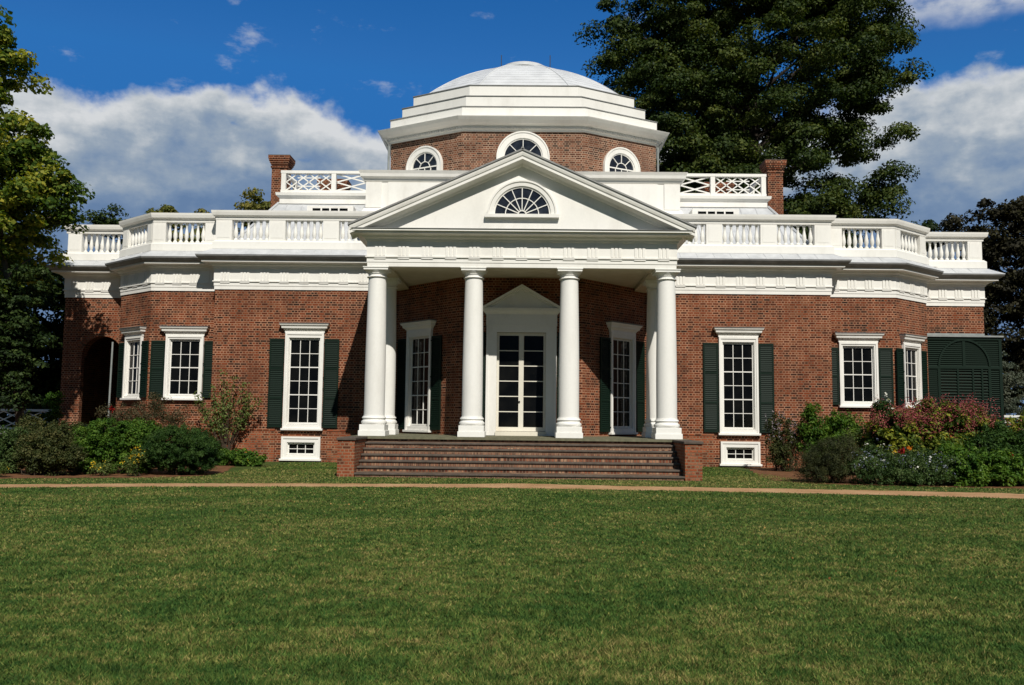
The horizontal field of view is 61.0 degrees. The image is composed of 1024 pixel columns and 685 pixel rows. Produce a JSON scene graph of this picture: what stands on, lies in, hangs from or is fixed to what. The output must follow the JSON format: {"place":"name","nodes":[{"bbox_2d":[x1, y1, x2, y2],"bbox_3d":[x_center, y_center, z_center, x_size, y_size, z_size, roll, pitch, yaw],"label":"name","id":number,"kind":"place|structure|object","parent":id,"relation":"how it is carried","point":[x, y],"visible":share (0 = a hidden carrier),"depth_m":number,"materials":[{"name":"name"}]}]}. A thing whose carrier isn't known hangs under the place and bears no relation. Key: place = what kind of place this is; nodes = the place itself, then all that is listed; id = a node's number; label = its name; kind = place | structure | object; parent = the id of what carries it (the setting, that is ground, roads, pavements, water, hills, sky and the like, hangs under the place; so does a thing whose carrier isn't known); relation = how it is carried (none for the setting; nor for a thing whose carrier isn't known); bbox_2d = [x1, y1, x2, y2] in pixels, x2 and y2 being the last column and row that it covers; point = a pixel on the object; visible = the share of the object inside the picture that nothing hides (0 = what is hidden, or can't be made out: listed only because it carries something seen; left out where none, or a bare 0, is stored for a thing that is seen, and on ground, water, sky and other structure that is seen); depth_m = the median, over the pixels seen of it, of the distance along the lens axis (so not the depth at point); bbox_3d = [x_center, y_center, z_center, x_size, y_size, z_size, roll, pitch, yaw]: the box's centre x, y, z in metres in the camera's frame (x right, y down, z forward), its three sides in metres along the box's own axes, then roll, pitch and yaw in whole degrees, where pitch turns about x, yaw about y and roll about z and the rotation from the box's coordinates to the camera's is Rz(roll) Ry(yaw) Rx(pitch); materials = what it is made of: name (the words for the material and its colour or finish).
{"place":"outdoors","nodes":[
{"label":"outdoors","id":0,"kind":"place"},
{"bbox_2d":[0,415,1023,684],"bbox_3d":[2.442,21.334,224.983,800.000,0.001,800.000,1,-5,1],"label":"lawn","id":1,"kind":"structure","parent":0,"point":[548,519],"depth_m":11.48,"materials":[{"name":"green plant"}]},
{"bbox_2d":[0,242,106,429],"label":"background tree","id":2,"kind":"object","parent":1,"relation":"on","point":[45,380],"visible":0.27,"depth_m":36.30,"materials":[{"name":"green plant"}]},
{"bbox_2d":[41,391,68,430],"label":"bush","id":3,"kind":"object","parent":1,"relation":"on","point":[55,413],"visible":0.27,"depth_m":31.63,"materials":[{"name":"green plant"}]},
{"bbox_2d":[80,203,132,251],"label":"tree","id":4,"kind":"object","parent":1,"relation":"on","point":[100,219],"visible":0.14,"depth_m":44.82,"materials":[{"name":"green plant"}]},
{"bbox_2d":[0,464,231,478],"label":"flower bed","id":5,"kind":"object","parent":1,"relation":"on","point":[157,473],"visible":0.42,"depth_m":22.93,"materials":[{"name":"soil"}]},
{"bbox_2d":[0,461,10,475],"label":"yellow flower plant","id":6,"kind":"object","parent":5,"relation":"on","point":[3,468],"visible":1,"depth_m":21.63,"materials":[{"name":"green plant"}]},
{"bbox_2d":[0,424,30,473],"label":"tangled bush","id":7,"kind":"object","parent":5,"relation":"on","point":[6,445],"visible":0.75,"depth_m":22.94,"materials":[{"name":"green plant"}]},
{"bbox_2d":[0,263,62,411],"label":"understory tree","id":8,"kind":"object","parent":5,"relation":"on","point":[15,324],"visible":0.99,"depth_m":27.58,"materials":[{"name":"green plant"}]},
{"bbox_2d":[0,5,94,429],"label":"tulip tree","id":9,"kind":"object","parent":5,"relation":"on","point":[29,183],"visible":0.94,"depth_m":29.16,"materials":[{"name":"green plant"}]},
{"bbox_2d":[12,424,88,475],"bbox_3d":[-12.030,2.814,22.675,2.101,1.351,1.372,1,-5,1],"label":"tangled bush","id":10,"kind":"object","parent":5,"relation":"on","point":[43,453],"visible":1,"depth_m":22.43,"materials":[{"name":"green plant"}]},
{"bbox_2d":[9,413,97,465],"bbox_3d":[-13.224,2.872,25.297,3.308,1.664,1.838,1,-5,1],"label":"leafy bush","id":11,"kind":"object","parent":5,"relation":"on","point":[26,421],"visible":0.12,"depth_m":25.19,"materials":[{"name":"green plant"}]},
{"bbox_2d":[86,459,118,475],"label":"yellow flower plant","id":12,"kind":"object","parent":5,"relation":"on","point":[104,467],"visible":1,"depth_m":22.54,"materials":[{"name":"green plant"}]},
{"bbox_2d":[65,417,161,473],"bbox_3d":[-10.937,2.809,23.785,2.611,1.572,1.847,1,-5,1],"label":"leafy bush","id":13,"kind":"object","parent":5,"relation":"on","point":[118,442],"visible":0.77,"depth_m":23.40,"materials":[{"name":"green plant"}]},
{"bbox_2d":[119,446,147,475],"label":"yellow flower plant","id":14,"kind":"object","parent":5,"relation":"on","point":[135,462],"visible":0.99,"depth_m":22.51,"materials":[{"name":"green plant"}]},
{"bbox_2d":[94,391,194,462],"bbox_3d":[-12.189,2.807,28.823,3.192,2.419,1.448,1,-5,-8],"label":"rose bush","id":15,"kind":"object","parent":5,"relation":"on","point":[156,414],"visible":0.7,"depth_m":28.87,"materials":[{"name":"green plant"}]},
{"bbox_2d":[139,422,224,474],"bbox_3d":[-8.898,2.873,23.502,2.304,1.445,1.837,1,-5,1],"label":"boxwood","id":16,"kind":"object","parent":5,"relation":"on","point":[176,448],"visible":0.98,"depth_m":23.07,"materials":[{"name":"green plant"}]},
{"bbox_2d":[192,369,262,449],"bbox_3d":[-9.871,2.523,30.182,2.550,3.240,0.769,1,-5,1],"label":"shrub","id":17,"kind":"object","parent":5,"relation":"on","point":[238,421],"visible":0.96,"depth_m":30.16,"materials":[{"name":"green plant"}]},
{"bbox_2d":[202,447,267,466],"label":"ground plant","id":18,"kind":"object","parent":5,"relation":"on","point":[239,457],"visible":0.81,"depth_m":27.58,"materials":[{"name":"green plant"}]},
{"bbox_2d":[143,204,189,241],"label":"distant tree","id":19,"kind":"object","parent":1,"relation":"on","point":[165,208],"visible":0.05,"depth_m":89.44,"materials":[{"name":"green plant"}]},
{"bbox_2d":[188,208,239,241],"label":"distant tree","id":20,"kind":"object","parent":1,"relation":"on","point":[202,210],"visible":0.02,"depth_m":88.61,"materials":[{"name":"green plant"}]},
{"bbox_2d":[233,187,270,228],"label":"distant tree","id":21,"kind":"object","parent":1,"relation":"on","point":[255,205],"visible":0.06,"depth_m":88.95,"materials":[{"name":"green plant"}]},
{"bbox_2d":[0,484,1022,589],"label":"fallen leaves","id":22,"kind":"object","parent":1,"relation":"on","point":[554,524],"visible":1,"depth_m":12.08,"materials":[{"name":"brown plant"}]},
{"bbox_2d":[46,55,1004,480],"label":"brick house","id":23,"kind":"structure","parent":1,"relation":"on","point":[522,269],"depth_m":30.80,"materials":[{"name":"red brick"}]},
{"bbox_2d":[116,326,148,399],"bbox_3d":[-13.963,0.778,31.998,2.138,2.660,0.411,-3,-6,39],"label":"window","id":24,"kind":"structure","parent":23,"relation":"in","point":[133,354],"depth_m":32.12,"materials":[{"name":"white paint"}]},
{"bbox_2d":[149,326,212,399],"bbox_3d":[-11.814,0.743,31.324,2.430,2.660,0.411,1,-5,1],"label":"window","id":25,"kind":"structure","parent":23,"relation":"in","point":[184,352],"depth_m":31.37,"materials":[{"name":"white paint"}]},
{"bbox_2d":[279,436,321,460],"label":"basement window","id":26,"kind":"structure","parent":23,"relation":"in","point":[293,448],"depth_m":30.53,"materials":[{"name":"white paint"}]},
{"bbox_2d":[267,322,339,430],"bbox_3d":[-7.365,1.203,30.732,2.470,3.780,0.411,1,-5,1],"label":"window","id":27,"kind":"structure","parent":23,"relation":"in","point":[303,393],"depth_m":30.77,"materials":[{"name":"white paint"}]},
{"bbox_2d":[396,319,441,432],"bbox_3d":[-3.205,1.162,29.730,0.411,3.780,2.470,5,-7,-43],"label":"window","id":28,"kind":"structure","parent":23,"relation":"in","point":[419,355],"depth_m":29.82,"materials":[{"name":"white paint"}]},
{"bbox_2d":[406,146,442,169],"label":"arched window","id":29,"kind":"structure","parent":23,"relation":"in","point":[424,157],"depth_m":34.59,"materials":[{"name":"white paint"}]},
{"bbox_2d":[485,180,558,218],"bbox_3d":[0.305,-4.292,26.038,2.220,1.140,0.200,1,-5,1],"label":"lunette window","id":30,"kind":"structure","parent":23,"relation":"in","point":[517,198],"depth_m":26.03,"materials":[{"name":"white paint"}]},
{"bbox_2d":[496,131,549,159],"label":"arched window","id":31,"kind":"structure","parent":23,"relation":"in","point":[530,141],"depth_m":33.73,"materials":[{"name":"white paint"}]},
{"bbox_2d":[603,147,640,171],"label":"arched window","id":32,"kind":"structure","parent":23,"relation":"in","point":[619,159],"depth_m":34.49,"materials":[{"name":"white paint"}]},
{"bbox_2d":[600,321,644,434],"bbox_3d":[3.791,1.233,29.646,0.411,3.780,2.470,-4,-7,44],"label":"window","id":33,"kind":"structure","parent":23,"relation":"in","point":[622,357],"depth_m":29.74,"materials":[{"name":"white paint"}]},
{"bbox_2d":[703,327,774,435],"bbox_3d":[7.963,1.359,30.547,2.470,3.780,0.411,1,-5,1],"label":"window","id":34,"kind":"structure","parent":23,"relation":"in","point":[743,397],"depth_m":30.58,"materials":[{"name":"white paint"}]},
{"bbox_2d":[719,441,761,465],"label":"basement window","id":35,"kind":"structure","parent":23,"relation":"in","point":[731,453],"depth_m":30.34,"materials":[{"name":"white paint"}]},
{"bbox_2d":[832,332,893,407],"bbox_3d":[12.373,0.989,31.032,2.430,2.660,0.411,1,-5,1],"label":"window","id":36,"kind":"structure","parent":23,"relation":"in","point":[857,379],"depth_m":31.07,"materials":[{"name":"white paint"}]},
{"bbox_2d":[896,334,927,407],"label":"window","id":37,"kind":"structure","parent":23,"relation":"in","point":[912,374],"depth_m":31.73,"materials":[{"name":"white paint"}]},
{"bbox_2d":[572,0,934,247],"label":"linden tree","id":38,"kind":"object","parent":1,"relation":"on","point":[707,102],"visible":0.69,"depth_m":53.75,"materials":[{"name":"green plant"}]},
{"bbox_2d":[747,467,1023,488],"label":"flower bed","id":39,"kind":"object","parent":1,"relation":"on","point":[770,471],"visible":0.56,"depth_m":24.27,"materials":[{"name":"soil"}]},
{"bbox_2d":[762,410,804,471],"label":"sage bush","id":40,"kind":"object","parent":39,"relation":"on","point":[780,448],"visible":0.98,"depth_m":28.13,"materials":[{"name":"green plant"}]},
{"bbox_2d":[789,433,863,482],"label":"feathery bush","id":41,"kind":"object","parent":39,"relation":"on","point":[829,463],"visible":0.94,"depth_m":22.88,"materials":[{"name":"green plant"}]},
{"bbox_2d":[794,401,866,465],"bbox_3d":[10.293,3.051,28.034,2.478,2.310,1.364,2,-5,-16],"label":"tall bush","id":42,"kind":"object","parent":39,"relation":"on","point":[838,424],"visible":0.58,"depth_m":27.85,"materials":[{"name":"green plant"}]},
{"bbox_2d":[844,426,875,470],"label":"wispy bush","id":43,"kind":"object","parent":39,"relation":"on","point":[859,439],"visible":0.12,"depth_m":27.00,"materials":[{"name":"green plant"}]},
{"bbox_2d":[864,392,900,448],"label":"white rose bush","id":44,"kind":"object","parent":39,"relation":"on","point":[881,405],"visible":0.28,"depth_m":26.47,"materials":[{"name":"green plant"}]},
{"bbox_2d":[898,447,904,463],"bbox_3d":[10.382,3.259,23.096,0.217,0.970,0.150,3,-5,-24],"label":"dahlia","id":45,"kind":"object","parent":39,"relation":"on","point":[902,450],"visible":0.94,"depth_m":23.11,"materials":[{"name":"red plant"}]},
{"bbox_2d":[839,438,968,485],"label":"aster plants","id":46,"kind":"object","parent":39,"relation":"on","point":[917,468],"visible":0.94,"depth_m":22.38,"materials":[{"name":"green plant"}]},
{"bbox_2d":[861,392,1009,457],"bbox_3d":[12.751,2.778,26.227,4.256,2.626,2.299,1,-5,1],"label":"red plume shrub","id":47,"kind":"object","parent":39,"relation":"on","point":[924,424],"visible":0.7,"depth_m":25.90,"materials":[{"name":"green plant"}]},
{"bbox_2d":[926,440,1023,486],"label":"green plants","id":48,"kind":"object","parent":39,"relation":"on","point":[984,468],"visible":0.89,"depth_m":22.26,"materials":[{"name":"green plant"}]},
{"bbox_2d":[960,433,1023,485],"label":"green plants","id":49,"kind":"object","parent":39,"relation":"on","point":[979,441],"visible":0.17,"depth_m":23.72,"materials":[{"name":"green plant"}]},
{"bbox_2d":[975,419,1023,447],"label":"leafy bush","id":50,"kind":"object","parent":39,"relation":"on","point":[1005,432],"visible":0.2,"depth_m":24.84,"materials":[{"name":"green plant"}]},
{"bbox_2d":[1003,410,1023,434],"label":"shrub","id":51,"kind":"object","parent":39,"relation":"on","point":[1014,425],"visible":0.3,"depth_m":30.65,"materials":[{"name":"green plant"}]},
{"bbox_2d":[903,219,960,259],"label":"green tree","id":52,"kind":"object","parent":1,"relation":"on","point":[931,225],"depth_m":52.07,"materials":[{"name":"green plant"}]},
{"bbox_2d":[926,195,1023,426],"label":"copper beech","id":53,"kind":"object","parent":1,"relation":"on","point":[997,247],"visible":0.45,"depth_m":46.12,"materials":[{"name":"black plant"}]},
{"bbox_2d":[986,351,1023,423],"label":"tree","id":54,"kind":"object","parent":1,"relation":"on","point":[1010,408],"visible":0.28,"depth_m":39.58,"materials":[{"name":"green plant"}]},
{"bbox_2d":[0,483,1023,498],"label":"garden path","id":55,"kind":"structure","parent":0,"point":[822,491],"depth_m":20.20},
{"bbox_2d":[0,0,1023,422],"label":"sky","id":56,"kind":"structure","parent":0,"point":[184,105],"materials":[{"name":"blue"}]},
{"bbox_3d":[-24.118,3.994,35.522,13.100,0.900,3.170,1,-5,1],"label":"terrace","id":57,"kind":"object","parent":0,"visible":0},
{"bbox_2d":[0,409,58,428],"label":"terrace railing","id":58,"kind":"object","parent":57,"relation":"on","point":[34,410],"visible":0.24,"depth_m":34.07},
{"bbox_3d":[25.010,4.696,37.924,12.700,1.020,3.170,1,-5,1],"label":"terrace","id":59,"kind":"object","parent":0,"visible":0},
{"bbox_2d":[1004,415,1019,423],"bbox_3d":[25.104,3.593,36.549,12.620,0.980,0.120,1,-5,1],"label":"terrace railing","id":60,"kind":"object","parent":59,"relation":"on","point":[1014,416],"depth_m":36.59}
]}

